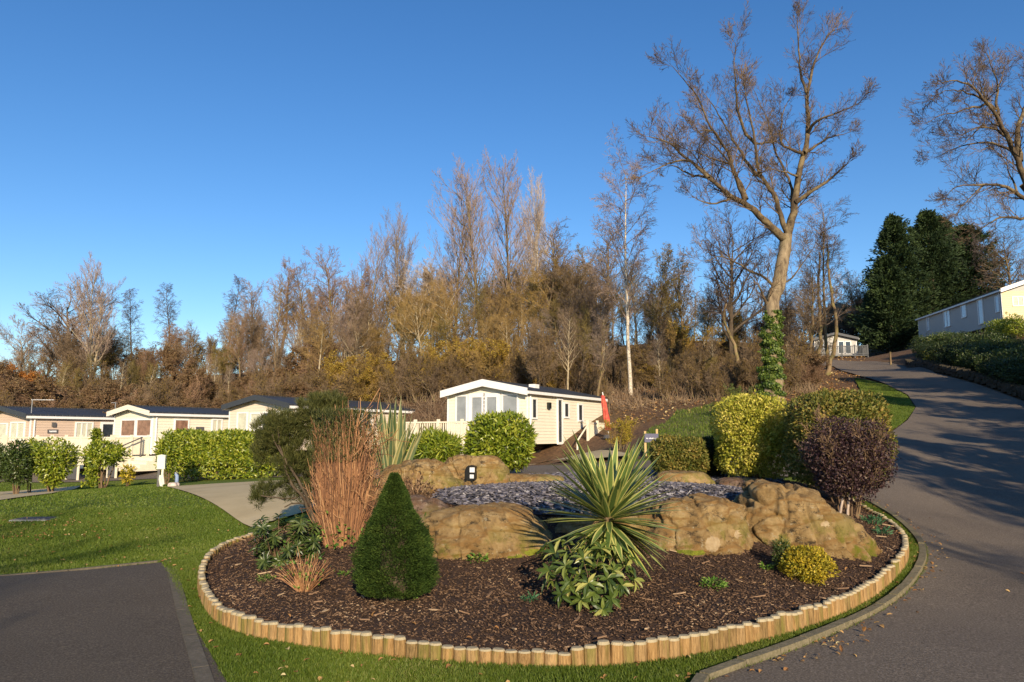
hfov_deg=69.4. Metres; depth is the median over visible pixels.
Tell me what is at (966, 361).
bank shrub
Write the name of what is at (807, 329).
bare tree
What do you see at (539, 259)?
bare tree
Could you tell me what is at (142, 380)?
shrub thicket
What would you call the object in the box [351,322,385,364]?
coppice tree
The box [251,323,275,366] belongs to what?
bare tree
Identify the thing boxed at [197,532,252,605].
log edging
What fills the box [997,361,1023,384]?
bank shrub
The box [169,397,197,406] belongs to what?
shrub thicket
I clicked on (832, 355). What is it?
bare tree
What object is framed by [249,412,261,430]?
window
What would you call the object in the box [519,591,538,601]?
primrose
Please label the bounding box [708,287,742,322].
bare tree
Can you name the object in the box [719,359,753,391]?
shrub thicket
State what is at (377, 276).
poplar
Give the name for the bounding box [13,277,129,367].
bare tree
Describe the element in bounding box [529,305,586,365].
bare tree
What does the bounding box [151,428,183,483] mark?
laurel bush
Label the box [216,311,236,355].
bare tree
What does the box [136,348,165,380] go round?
coppice tree
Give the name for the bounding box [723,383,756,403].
shrub thicket
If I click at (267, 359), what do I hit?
shrub thicket
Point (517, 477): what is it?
boulder
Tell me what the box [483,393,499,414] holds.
door
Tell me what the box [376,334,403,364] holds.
bare tree
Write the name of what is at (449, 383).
shrub thicket
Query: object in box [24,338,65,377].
bare tree
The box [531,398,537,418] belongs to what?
window
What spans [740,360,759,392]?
shrub thicket
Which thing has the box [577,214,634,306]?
bare tree
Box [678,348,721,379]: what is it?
shrub thicket
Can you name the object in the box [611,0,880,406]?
oak tree
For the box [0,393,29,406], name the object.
shrub thicket
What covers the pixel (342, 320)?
coppice tree
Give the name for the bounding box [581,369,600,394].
shrub thicket
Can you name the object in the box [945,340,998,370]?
bank shrub
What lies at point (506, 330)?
bare tree
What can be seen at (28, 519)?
manhole cover
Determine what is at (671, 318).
bare tree
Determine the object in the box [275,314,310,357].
bare tree
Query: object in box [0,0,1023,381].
sky
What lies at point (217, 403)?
shrub thicket
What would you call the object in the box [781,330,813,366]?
shrub thicket
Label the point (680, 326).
shrub thicket
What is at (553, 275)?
bare tree
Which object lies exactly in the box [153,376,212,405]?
shrub thicket
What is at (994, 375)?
bank shrub
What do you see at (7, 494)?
concrete path
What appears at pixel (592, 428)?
deck
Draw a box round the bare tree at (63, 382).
[56,361,72,390]
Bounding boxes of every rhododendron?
[247,513,324,570]
[535,531,643,615]
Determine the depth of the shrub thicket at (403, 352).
49.11 m
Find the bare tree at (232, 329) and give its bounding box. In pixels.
[219,312,249,351]
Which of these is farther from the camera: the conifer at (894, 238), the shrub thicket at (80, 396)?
the conifer at (894, 238)
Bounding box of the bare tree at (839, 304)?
[821,271,867,331]
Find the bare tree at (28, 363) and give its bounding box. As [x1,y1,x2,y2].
[21,355,35,372]
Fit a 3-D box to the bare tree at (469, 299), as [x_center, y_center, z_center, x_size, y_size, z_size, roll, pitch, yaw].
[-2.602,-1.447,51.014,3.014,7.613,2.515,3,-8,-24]
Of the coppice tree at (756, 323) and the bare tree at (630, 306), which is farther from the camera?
the bare tree at (630, 306)
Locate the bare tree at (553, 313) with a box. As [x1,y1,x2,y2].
[540,296,568,370]
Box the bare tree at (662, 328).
[645,318,676,356]
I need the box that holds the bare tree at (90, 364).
[80,355,103,379]
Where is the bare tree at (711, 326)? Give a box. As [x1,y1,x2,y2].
[698,305,723,345]
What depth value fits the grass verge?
33.91 m
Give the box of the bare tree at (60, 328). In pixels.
[35,319,85,367]
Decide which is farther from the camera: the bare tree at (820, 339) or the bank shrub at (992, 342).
the bare tree at (820, 339)
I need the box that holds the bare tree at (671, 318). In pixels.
[650,291,680,351]
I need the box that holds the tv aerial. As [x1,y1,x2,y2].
[31,399,49,412]
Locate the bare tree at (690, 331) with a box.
[684,318,694,347]
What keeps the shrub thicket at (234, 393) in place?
on the ground at (596, 442)
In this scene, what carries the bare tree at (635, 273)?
on the ground at (596, 442)
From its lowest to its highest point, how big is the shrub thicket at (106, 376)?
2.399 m
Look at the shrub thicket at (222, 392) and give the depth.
43.24 m
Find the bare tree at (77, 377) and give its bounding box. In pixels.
[69,367,83,390]
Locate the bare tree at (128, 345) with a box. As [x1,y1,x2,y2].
[120,333,132,359]
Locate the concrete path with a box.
[0,486,78,499]
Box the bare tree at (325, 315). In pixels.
[318,308,340,343]
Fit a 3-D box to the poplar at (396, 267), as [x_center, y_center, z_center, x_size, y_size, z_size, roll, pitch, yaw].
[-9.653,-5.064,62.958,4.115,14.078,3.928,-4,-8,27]
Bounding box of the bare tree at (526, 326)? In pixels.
[512,308,538,355]
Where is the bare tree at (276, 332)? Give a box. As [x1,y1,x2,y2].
[258,312,290,376]
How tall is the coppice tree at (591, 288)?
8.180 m
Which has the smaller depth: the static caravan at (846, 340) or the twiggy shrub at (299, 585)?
the twiggy shrub at (299, 585)
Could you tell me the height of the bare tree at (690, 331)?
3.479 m
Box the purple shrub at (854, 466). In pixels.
[792,405,900,518]
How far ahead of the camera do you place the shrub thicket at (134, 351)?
58.62 m
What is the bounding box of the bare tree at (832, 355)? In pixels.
[823,231,842,375]
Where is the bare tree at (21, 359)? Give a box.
[3,349,44,373]
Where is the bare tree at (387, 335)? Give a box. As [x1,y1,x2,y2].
[374,310,394,351]
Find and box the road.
[0,360,1023,681]
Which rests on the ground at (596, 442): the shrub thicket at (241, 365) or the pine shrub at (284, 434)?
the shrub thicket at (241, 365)
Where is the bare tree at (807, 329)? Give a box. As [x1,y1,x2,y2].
[793,308,817,340]
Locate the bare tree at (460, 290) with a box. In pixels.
[449,270,472,324]
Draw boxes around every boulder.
[370,482,413,506]
[378,458,464,493]
[410,495,447,522]
[424,501,552,559]
[444,455,510,484]
[510,473,563,481]
[555,512,645,538]
[638,493,753,555]
[654,470,714,483]
[715,477,757,486]
[731,479,881,561]
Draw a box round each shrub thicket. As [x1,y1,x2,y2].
[0,360,22,398]
[0,374,79,407]
[0,377,33,404]
[0,380,52,406]
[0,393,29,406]
[1,362,35,396]
[15,370,55,389]
[16,357,76,390]
[21,382,64,406]
[51,396,90,408]
[56,353,116,398]
[67,385,85,407]
[68,383,102,407]
[76,371,129,392]
[80,392,119,408]
[86,381,144,408]
[92,365,127,389]
[103,398,157,412]
[106,342,161,387]
[114,346,153,387]
[131,388,165,405]
[132,399,168,405]
[140,342,193,380]
[142,374,179,405]
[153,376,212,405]
[163,332,213,373]
[167,366,212,406]
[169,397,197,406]
[175,366,218,407]
[193,373,226,403]
[196,397,226,407]
[201,345,247,384]
[214,386,232,403]
[220,383,247,402]
[226,371,268,396]
[232,345,252,376]
[233,387,270,400]
[246,339,286,381]
[247,366,293,394]
[252,377,297,396]
[261,366,291,388]
[271,373,303,396]
[279,381,320,396]
[280,338,341,381]
[282,365,314,384]
[297,367,330,397]
[307,368,354,393]
[320,349,370,388]
[329,367,378,401]
[330,334,357,362]
[336,365,366,400]
[341,353,369,381]
[346,352,394,394]
[356,364,398,400]
[372,328,397,361]
[373,359,401,397]
[378,366,407,402]
[394,344,419,374]
[395,359,443,400]
[396,348,424,381]
[398,372,431,402]
[401,342,424,377]
[421,341,461,389]
[421,351,460,389]
[424,336,479,362]
[428,352,465,393]
[438,338,487,383]
[440,355,478,385]
[448,364,482,386]
[452,315,517,353]
[454,338,517,380]
[470,365,501,380]
[483,337,525,379]
[486,351,517,380]
[495,323,527,360]
[498,368,519,382]
[503,345,534,383]
[516,348,559,386]
[539,324,574,364]
[546,362,570,388]
[552,334,598,382]
[553,360,582,391]
[578,360,606,390]
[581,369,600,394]
[586,319,616,368]
[590,374,613,396]
[596,344,635,387]
[598,416,639,449]
[609,331,622,355]
[609,345,635,383]
[616,362,637,388]
[625,334,661,381]
[632,348,678,381]
[632,367,647,387]
[634,361,667,388]
[638,329,655,348]
[646,314,699,349]
[648,334,691,376]
[651,360,682,400]
[664,318,725,360]
[667,355,685,382]
[677,356,729,398]
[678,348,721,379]
[698,355,723,377]
[704,363,733,399]
[706,394,725,404]
[710,337,728,364]
[714,325,750,359]
[719,351,757,383]
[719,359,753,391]
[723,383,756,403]
[725,357,755,391]
[728,330,761,360]
[740,335,762,365]
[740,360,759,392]
[751,364,760,385]
[756,336,809,392]
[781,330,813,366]
[782,363,805,394]
[784,342,820,381]
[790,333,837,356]
[795,352,830,386]
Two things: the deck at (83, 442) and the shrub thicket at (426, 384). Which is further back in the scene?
the shrub thicket at (426, 384)
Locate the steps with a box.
[117,437,156,471]
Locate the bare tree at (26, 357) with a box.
[13,348,33,369]
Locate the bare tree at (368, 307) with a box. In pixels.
[351,302,383,355]
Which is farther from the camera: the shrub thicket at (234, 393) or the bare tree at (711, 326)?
the bare tree at (711, 326)
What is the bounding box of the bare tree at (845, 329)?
[837,306,858,334]
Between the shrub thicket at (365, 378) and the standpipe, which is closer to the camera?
the standpipe
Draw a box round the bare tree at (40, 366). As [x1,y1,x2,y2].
[25,320,71,377]
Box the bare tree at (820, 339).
[801,242,827,354]
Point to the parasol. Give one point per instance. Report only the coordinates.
(605, 410)
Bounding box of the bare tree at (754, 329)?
[733,315,763,352]
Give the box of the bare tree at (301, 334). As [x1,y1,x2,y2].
[287,316,307,355]
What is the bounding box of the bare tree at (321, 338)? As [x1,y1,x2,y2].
[308,324,335,366]
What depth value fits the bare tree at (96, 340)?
52.66 m
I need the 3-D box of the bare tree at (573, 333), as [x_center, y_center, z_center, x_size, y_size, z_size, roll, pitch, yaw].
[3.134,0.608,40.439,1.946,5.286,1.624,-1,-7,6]
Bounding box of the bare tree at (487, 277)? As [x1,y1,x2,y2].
[476,267,498,313]
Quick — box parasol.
[601,392,610,437]
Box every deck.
[0,435,38,466]
[39,435,149,471]
[396,419,469,454]
[576,420,610,449]
[814,344,868,357]
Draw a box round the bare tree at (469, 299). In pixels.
[453,268,493,336]
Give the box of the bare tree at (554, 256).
[520,214,576,333]
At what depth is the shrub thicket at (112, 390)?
42.59 m
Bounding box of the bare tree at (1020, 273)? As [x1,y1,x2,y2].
[1006,257,1023,283]
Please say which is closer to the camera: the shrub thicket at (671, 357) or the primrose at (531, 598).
the primrose at (531, 598)
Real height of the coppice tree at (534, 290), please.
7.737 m
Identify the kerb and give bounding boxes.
[0,560,214,681]
[691,495,926,681]
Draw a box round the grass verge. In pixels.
[858,378,914,429]
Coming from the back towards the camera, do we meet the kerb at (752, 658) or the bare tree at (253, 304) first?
the bare tree at (253, 304)
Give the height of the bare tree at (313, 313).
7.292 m
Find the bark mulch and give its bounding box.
[205,480,901,652]
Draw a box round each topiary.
[648,434,710,472]
[702,436,729,476]
[708,389,792,480]
[780,387,898,505]
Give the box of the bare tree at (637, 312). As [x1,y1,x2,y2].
[622,284,647,360]
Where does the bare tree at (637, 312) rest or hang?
on the ground at (596, 442)
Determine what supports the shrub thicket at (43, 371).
on the ground at (596, 442)
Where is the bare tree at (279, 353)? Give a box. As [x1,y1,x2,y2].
[265,335,290,372]
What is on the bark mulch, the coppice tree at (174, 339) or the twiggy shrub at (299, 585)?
the twiggy shrub at (299, 585)
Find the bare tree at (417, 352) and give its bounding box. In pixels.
[412,345,422,366]
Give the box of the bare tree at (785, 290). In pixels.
[779,283,796,310]
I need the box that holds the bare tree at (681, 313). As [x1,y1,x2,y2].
[655,246,705,333]
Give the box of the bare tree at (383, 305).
[353,280,397,340]
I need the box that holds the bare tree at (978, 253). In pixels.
[940,227,1019,295]
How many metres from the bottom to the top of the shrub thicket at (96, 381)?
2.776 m
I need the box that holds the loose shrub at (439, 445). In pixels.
[405,424,466,461]
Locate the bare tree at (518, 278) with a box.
[496,271,537,347]
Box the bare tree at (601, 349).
[584,307,619,395]
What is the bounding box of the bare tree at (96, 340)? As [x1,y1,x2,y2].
[53,252,124,371]
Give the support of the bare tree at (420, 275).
on the ground at (596, 442)
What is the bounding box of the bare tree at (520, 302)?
[512,296,531,345]
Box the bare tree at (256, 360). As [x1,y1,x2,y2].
[241,347,274,387]
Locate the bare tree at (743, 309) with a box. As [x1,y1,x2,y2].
[740,302,759,331]
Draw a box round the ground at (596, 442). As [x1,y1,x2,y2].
[59,324,1023,470]
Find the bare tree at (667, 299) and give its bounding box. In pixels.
[652,287,678,343]
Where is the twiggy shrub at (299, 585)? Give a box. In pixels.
[271,547,335,591]
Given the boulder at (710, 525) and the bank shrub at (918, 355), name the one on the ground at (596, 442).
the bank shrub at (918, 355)
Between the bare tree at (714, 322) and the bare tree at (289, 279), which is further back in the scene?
the bare tree at (289, 279)
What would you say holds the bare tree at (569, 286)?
on the ground at (596, 442)
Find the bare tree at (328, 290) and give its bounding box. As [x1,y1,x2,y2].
[302,243,359,335]
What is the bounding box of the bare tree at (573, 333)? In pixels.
[551,307,584,389]
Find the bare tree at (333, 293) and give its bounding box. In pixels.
[316,273,342,346]
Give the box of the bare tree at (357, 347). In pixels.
[335,317,381,366]
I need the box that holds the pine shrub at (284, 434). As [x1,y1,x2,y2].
[246,389,350,524]
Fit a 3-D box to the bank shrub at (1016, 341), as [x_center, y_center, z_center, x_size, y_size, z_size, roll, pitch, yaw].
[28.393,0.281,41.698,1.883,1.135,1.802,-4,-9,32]
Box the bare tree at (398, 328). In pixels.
[381,295,434,350]
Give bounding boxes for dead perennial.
[379,468,440,498]
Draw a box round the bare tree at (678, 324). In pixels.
[658,311,692,343]
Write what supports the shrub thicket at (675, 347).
on the ground at (596, 442)
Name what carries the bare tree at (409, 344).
on the ground at (596, 442)
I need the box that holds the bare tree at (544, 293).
[502,238,589,335]
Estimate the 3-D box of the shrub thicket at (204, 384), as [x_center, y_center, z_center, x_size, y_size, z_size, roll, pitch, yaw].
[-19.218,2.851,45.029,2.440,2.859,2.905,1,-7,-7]
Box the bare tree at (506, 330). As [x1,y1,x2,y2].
[491,313,516,358]
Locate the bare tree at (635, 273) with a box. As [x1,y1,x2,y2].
[616,254,645,343]
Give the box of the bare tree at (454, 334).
[446,324,463,349]
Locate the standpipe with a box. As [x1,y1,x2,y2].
[174,472,178,482]
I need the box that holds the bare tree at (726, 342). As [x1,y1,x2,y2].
[716,332,738,353]
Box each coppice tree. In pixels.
[50,330,94,390]
[92,327,125,374]
[98,342,129,377]
[125,359,142,396]
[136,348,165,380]
[158,322,195,361]
[203,334,218,370]
[210,341,237,383]
[230,312,266,371]
[299,312,329,356]
[328,298,365,368]
[340,286,389,360]
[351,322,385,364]
[387,284,430,363]
[412,258,454,344]
[472,276,515,325]
[476,312,509,366]
[494,260,532,334]
[520,316,561,386]
[524,263,570,336]
[537,267,594,335]
[555,283,605,377]
[560,261,610,323]
[639,279,673,331]
[677,347,697,394]
[692,346,706,364]
[703,356,718,376]
[722,305,749,362]
[749,320,763,344]
[779,293,803,355]
[847,285,871,353]
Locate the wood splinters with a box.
[224,507,891,638]
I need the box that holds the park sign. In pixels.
[644,429,657,458]
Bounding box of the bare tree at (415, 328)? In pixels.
[391,282,442,364]
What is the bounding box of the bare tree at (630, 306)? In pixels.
[613,261,647,324]
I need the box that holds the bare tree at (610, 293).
[584,262,632,322]
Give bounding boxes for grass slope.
[640,404,733,457]
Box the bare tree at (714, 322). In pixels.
[690,281,721,356]
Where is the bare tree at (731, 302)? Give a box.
[686,201,788,367]
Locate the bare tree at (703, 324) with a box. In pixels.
[690,297,717,350]
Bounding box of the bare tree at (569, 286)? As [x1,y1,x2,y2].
[536,258,611,329]
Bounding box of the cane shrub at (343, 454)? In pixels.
[267,388,425,549]
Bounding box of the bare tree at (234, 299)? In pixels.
[215,274,250,355]
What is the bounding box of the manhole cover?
[9,517,55,521]
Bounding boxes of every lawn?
[0,458,854,681]
[0,482,214,514]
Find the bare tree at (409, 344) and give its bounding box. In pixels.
[399,334,418,379]
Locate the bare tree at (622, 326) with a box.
[613,295,629,350]
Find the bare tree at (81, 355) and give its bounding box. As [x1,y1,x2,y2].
[75,348,90,381]
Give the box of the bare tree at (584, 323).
[566,300,600,388]
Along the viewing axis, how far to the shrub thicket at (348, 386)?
40.73 m
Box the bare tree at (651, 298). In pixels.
[642,280,666,357]
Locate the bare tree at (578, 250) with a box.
[565,244,604,297]
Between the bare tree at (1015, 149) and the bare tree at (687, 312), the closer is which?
the bare tree at (1015, 149)
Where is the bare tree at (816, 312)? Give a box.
[791,284,833,340]
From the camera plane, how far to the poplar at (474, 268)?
57.36 m
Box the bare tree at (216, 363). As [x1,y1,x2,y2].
[208,355,222,381]
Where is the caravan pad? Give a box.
[529,450,628,464]
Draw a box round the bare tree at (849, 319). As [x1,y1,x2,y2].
[846,301,858,335]
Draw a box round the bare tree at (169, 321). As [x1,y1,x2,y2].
[151,282,185,349]
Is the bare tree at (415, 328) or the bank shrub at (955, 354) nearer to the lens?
the bank shrub at (955, 354)
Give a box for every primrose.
[255,574,274,582]
[337,570,349,576]
[467,552,488,562]
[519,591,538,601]
[699,575,728,590]
[758,561,775,570]
[860,514,885,524]
[870,525,893,535]
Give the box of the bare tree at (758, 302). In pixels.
[748,284,768,320]
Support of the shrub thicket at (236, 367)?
on the ground at (596, 442)
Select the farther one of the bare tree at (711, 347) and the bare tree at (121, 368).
the bare tree at (121, 368)
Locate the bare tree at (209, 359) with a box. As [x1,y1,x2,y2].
[205,353,211,372]
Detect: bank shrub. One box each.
[908,333,933,349]
[911,339,936,356]
[916,344,937,358]
[920,338,962,363]
[922,349,936,360]
[924,331,953,343]
[930,341,971,366]
[938,332,968,343]
[943,344,975,365]
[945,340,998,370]
[948,331,978,346]
[961,353,991,372]
[964,328,1009,345]
[968,349,1005,372]
[969,336,1011,349]
[976,356,1017,377]
[982,317,1017,337]
[984,357,1023,380]
[987,350,1023,383]
[988,343,1023,361]
[991,340,1022,355]
[992,312,1023,339]
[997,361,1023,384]
[998,336,1023,345]
[998,343,1023,365]
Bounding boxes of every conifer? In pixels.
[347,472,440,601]
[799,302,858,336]
[831,301,860,345]
[847,252,921,353]
[853,289,909,352]
[857,211,947,350]
[907,207,988,329]
[924,222,1013,312]
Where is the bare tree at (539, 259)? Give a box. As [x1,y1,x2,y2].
[532,248,570,295]
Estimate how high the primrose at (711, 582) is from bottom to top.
0.180 m
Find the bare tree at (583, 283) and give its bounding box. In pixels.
[565,258,593,312]
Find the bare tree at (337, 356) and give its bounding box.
[334,341,343,364]
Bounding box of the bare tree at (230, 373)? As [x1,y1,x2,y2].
[223,364,234,387]
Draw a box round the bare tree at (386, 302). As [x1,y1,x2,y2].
[365,264,421,343]
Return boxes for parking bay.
[0,562,226,681]
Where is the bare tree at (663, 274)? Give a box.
[636,243,697,361]
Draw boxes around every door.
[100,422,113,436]
[468,393,484,429]
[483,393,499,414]
[557,398,563,443]
[977,298,984,324]
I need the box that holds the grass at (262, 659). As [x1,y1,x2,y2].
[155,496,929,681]
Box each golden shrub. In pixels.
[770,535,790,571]
[777,544,839,585]
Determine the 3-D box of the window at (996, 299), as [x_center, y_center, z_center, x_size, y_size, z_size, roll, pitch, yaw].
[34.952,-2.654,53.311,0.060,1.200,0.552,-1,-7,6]
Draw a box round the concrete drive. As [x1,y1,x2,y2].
[168,477,377,526]
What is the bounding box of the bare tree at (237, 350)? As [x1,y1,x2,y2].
[217,309,250,387]
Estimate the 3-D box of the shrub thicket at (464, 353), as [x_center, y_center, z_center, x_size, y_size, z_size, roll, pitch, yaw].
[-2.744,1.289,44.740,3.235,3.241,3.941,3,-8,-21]
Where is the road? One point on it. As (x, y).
(958, 482)
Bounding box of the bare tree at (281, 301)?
[260,274,300,356]
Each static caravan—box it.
[0,406,113,451]
[106,405,228,458]
[221,395,414,460]
[440,379,607,454]
[807,332,858,354]
[915,280,1023,336]
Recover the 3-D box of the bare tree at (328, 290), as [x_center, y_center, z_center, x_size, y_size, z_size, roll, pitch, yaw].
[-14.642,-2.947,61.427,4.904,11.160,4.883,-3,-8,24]
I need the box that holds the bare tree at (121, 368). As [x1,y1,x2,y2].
[112,356,131,387]
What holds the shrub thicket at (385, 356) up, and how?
on the ground at (596, 442)
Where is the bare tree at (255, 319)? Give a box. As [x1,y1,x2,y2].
[247,308,270,341]
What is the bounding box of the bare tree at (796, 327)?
[780,305,803,352]
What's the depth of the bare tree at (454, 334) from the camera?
49.94 m
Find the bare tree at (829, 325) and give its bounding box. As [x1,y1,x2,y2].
[815,308,847,335]
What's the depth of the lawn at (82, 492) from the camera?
17.77 m
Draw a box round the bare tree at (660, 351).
[648,332,667,382]
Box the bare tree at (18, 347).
[0,312,54,374]
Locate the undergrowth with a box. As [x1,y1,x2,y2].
[75,346,826,468]
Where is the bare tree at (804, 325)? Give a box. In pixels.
[791,282,816,338]
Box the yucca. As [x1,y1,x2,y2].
[529,430,685,580]
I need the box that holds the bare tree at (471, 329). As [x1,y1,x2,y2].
[457,304,478,342]
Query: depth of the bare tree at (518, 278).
62.62 m
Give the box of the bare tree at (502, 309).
[471,290,526,348]
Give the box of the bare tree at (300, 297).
[271,283,334,354]
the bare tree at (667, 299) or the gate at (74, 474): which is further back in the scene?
the bare tree at (667, 299)
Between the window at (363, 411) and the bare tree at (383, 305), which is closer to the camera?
the window at (363, 411)
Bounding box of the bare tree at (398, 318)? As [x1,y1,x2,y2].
[381,291,425,368]
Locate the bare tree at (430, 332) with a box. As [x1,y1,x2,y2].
[402,307,451,356]
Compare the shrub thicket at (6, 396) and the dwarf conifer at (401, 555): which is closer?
the dwarf conifer at (401, 555)
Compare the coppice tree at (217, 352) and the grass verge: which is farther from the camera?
the coppice tree at (217, 352)
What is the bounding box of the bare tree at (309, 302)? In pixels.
[299,282,325,329]
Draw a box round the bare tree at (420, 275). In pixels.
[387,254,466,358]
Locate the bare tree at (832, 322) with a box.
[826,303,843,333]
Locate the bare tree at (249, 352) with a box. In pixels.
[239,343,257,371]
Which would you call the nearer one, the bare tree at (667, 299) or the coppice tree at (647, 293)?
the bare tree at (667, 299)
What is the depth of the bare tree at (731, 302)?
50.04 m
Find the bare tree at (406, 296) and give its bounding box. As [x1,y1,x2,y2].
[383,282,429,335]
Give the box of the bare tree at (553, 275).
[542,263,565,332]
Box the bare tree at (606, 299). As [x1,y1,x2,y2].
[593,275,620,358]
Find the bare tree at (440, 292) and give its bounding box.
[422,274,480,344]
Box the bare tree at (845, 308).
[836,280,861,335]
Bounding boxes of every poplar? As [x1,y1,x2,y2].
[346,223,397,321]
[377,202,424,313]
[417,153,509,351]
[421,183,489,337]
[473,148,553,321]
[510,168,554,346]
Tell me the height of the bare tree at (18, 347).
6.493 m
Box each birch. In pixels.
[297,307,340,373]
[568,121,663,394]
[779,182,868,374]
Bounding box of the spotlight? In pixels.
[464,465,476,483]
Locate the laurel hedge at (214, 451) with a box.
[156,427,283,480]
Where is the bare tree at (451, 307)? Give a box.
[415,277,477,342]
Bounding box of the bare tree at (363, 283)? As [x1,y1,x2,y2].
[337,258,383,323]
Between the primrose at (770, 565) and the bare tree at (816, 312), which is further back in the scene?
the bare tree at (816, 312)
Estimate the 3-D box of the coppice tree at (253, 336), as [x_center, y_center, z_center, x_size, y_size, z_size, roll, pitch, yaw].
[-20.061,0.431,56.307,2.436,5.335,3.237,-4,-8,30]
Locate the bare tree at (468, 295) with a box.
[463,281,492,337]
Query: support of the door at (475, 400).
in the static caravan at (555, 414)
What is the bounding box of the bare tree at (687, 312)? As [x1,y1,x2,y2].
[658,269,696,329]
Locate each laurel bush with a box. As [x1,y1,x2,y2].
[0,438,36,493]
[0,443,6,482]
[20,436,42,492]
[23,436,80,491]
[77,427,132,487]
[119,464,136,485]
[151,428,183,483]
[464,408,538,472]
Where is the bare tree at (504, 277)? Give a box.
[490,249,519,312]
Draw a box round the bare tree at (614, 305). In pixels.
[604,275,625,335]
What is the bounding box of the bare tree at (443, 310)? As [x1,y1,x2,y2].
[434,295,455,344]
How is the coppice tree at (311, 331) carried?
on the ground at (596, 442)
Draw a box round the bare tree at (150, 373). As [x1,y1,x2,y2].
[144,362,162,389]
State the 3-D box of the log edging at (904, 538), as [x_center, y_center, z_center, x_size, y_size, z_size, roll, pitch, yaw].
[5.492,2.735,11.091,0.420,0.598,4.824,-2,-8,15]
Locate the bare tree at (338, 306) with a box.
[324,271,365,352]
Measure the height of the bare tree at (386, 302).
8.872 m
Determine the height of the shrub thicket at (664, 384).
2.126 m
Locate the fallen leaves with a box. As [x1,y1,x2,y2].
[0,493,1023,681]
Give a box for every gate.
[65,456,79,479]
[106,463,117,477]
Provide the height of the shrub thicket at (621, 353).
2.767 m
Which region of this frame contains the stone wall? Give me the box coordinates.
[905,359,1023,399]
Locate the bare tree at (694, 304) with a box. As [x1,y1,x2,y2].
[687,289,700,330]
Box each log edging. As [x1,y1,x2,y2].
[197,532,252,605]
[204,592,405,658]
[405,640,583,667]
[584,547,907,667]
[847,496,908,557]
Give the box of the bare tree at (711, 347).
[704,332,720,357]
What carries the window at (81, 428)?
in the static caravan at (18, 421)
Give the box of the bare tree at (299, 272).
[279,256,328,330]
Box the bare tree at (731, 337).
[722,303,738,363]
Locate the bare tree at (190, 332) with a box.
[182,319,200,359]
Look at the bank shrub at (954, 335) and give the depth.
50.45 m
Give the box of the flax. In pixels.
[368,400,424,471]
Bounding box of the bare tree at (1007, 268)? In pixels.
[975,224,1023,288]
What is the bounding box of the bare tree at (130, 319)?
[117,288,147,352]
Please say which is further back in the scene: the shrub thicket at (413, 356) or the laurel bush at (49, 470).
the shrub thicket at (413, 356)
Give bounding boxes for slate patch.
[435,476,778,514]
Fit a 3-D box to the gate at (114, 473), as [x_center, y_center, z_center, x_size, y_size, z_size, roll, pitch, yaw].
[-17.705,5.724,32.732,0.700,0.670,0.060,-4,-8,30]
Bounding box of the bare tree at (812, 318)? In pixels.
[790,256,836,367]
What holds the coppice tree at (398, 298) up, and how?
on the ground at (596, 442)
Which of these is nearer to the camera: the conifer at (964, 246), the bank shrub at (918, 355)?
the bank shrub at (918, 355)
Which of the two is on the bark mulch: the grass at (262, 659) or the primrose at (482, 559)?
the primrose at (482, 559)
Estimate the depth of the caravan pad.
23.58 m
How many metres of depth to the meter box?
22.03 m
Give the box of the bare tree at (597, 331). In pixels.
[588,304,620,378]
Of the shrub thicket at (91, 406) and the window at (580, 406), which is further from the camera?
the shrub thicket at (91, 406)
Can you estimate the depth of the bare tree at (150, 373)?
55.43 m
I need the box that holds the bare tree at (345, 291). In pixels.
[340,280,359,307]
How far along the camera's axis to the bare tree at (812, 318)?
46.30 m
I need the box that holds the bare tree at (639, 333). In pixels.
[635,320,654,355]
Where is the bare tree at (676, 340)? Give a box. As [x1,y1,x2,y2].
[665,320,688,362]
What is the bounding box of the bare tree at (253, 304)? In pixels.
[230,280,274,373]
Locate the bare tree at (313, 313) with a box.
[299,287,333,336]
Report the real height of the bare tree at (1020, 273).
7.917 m
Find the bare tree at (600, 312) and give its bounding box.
[580,285,636,365]
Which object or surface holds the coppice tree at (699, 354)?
on the ground at (596, 442)
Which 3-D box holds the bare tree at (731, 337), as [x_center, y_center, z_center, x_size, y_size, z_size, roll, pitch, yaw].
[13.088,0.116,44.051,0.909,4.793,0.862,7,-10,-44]
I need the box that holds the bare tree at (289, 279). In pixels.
[264,256,307,356]
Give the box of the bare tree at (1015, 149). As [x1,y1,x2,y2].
[898,35,1023,245]
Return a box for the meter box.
[157,454,166,486]
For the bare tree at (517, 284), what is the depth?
66.84 m
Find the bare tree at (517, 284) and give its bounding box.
[510,260,533,345]
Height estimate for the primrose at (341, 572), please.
0.130 m
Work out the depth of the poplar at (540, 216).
68.02 m
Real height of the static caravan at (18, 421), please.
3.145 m
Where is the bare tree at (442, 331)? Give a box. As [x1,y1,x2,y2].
[413,308,458,367]
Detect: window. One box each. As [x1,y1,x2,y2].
[0,423,7,436]
[9,422,25,440]
[74,422,93,436]
[119,419,135,436]
[135,418,151,436]
[174,419,189,429]
[211,419,222,430]
[236,412,247,430]
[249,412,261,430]
[362,411,371,423]
[455,395,467,420]
[501,393,518,419]
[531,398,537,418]
[564,402,569,417]
[578,403,583,421]
[838,341,843,353]
[845,341,851,353]
[926,316,929,330]
[943,309,950,327]
[960,304,966,318]
[994,295,999,312]
[1012,296,1023,305]

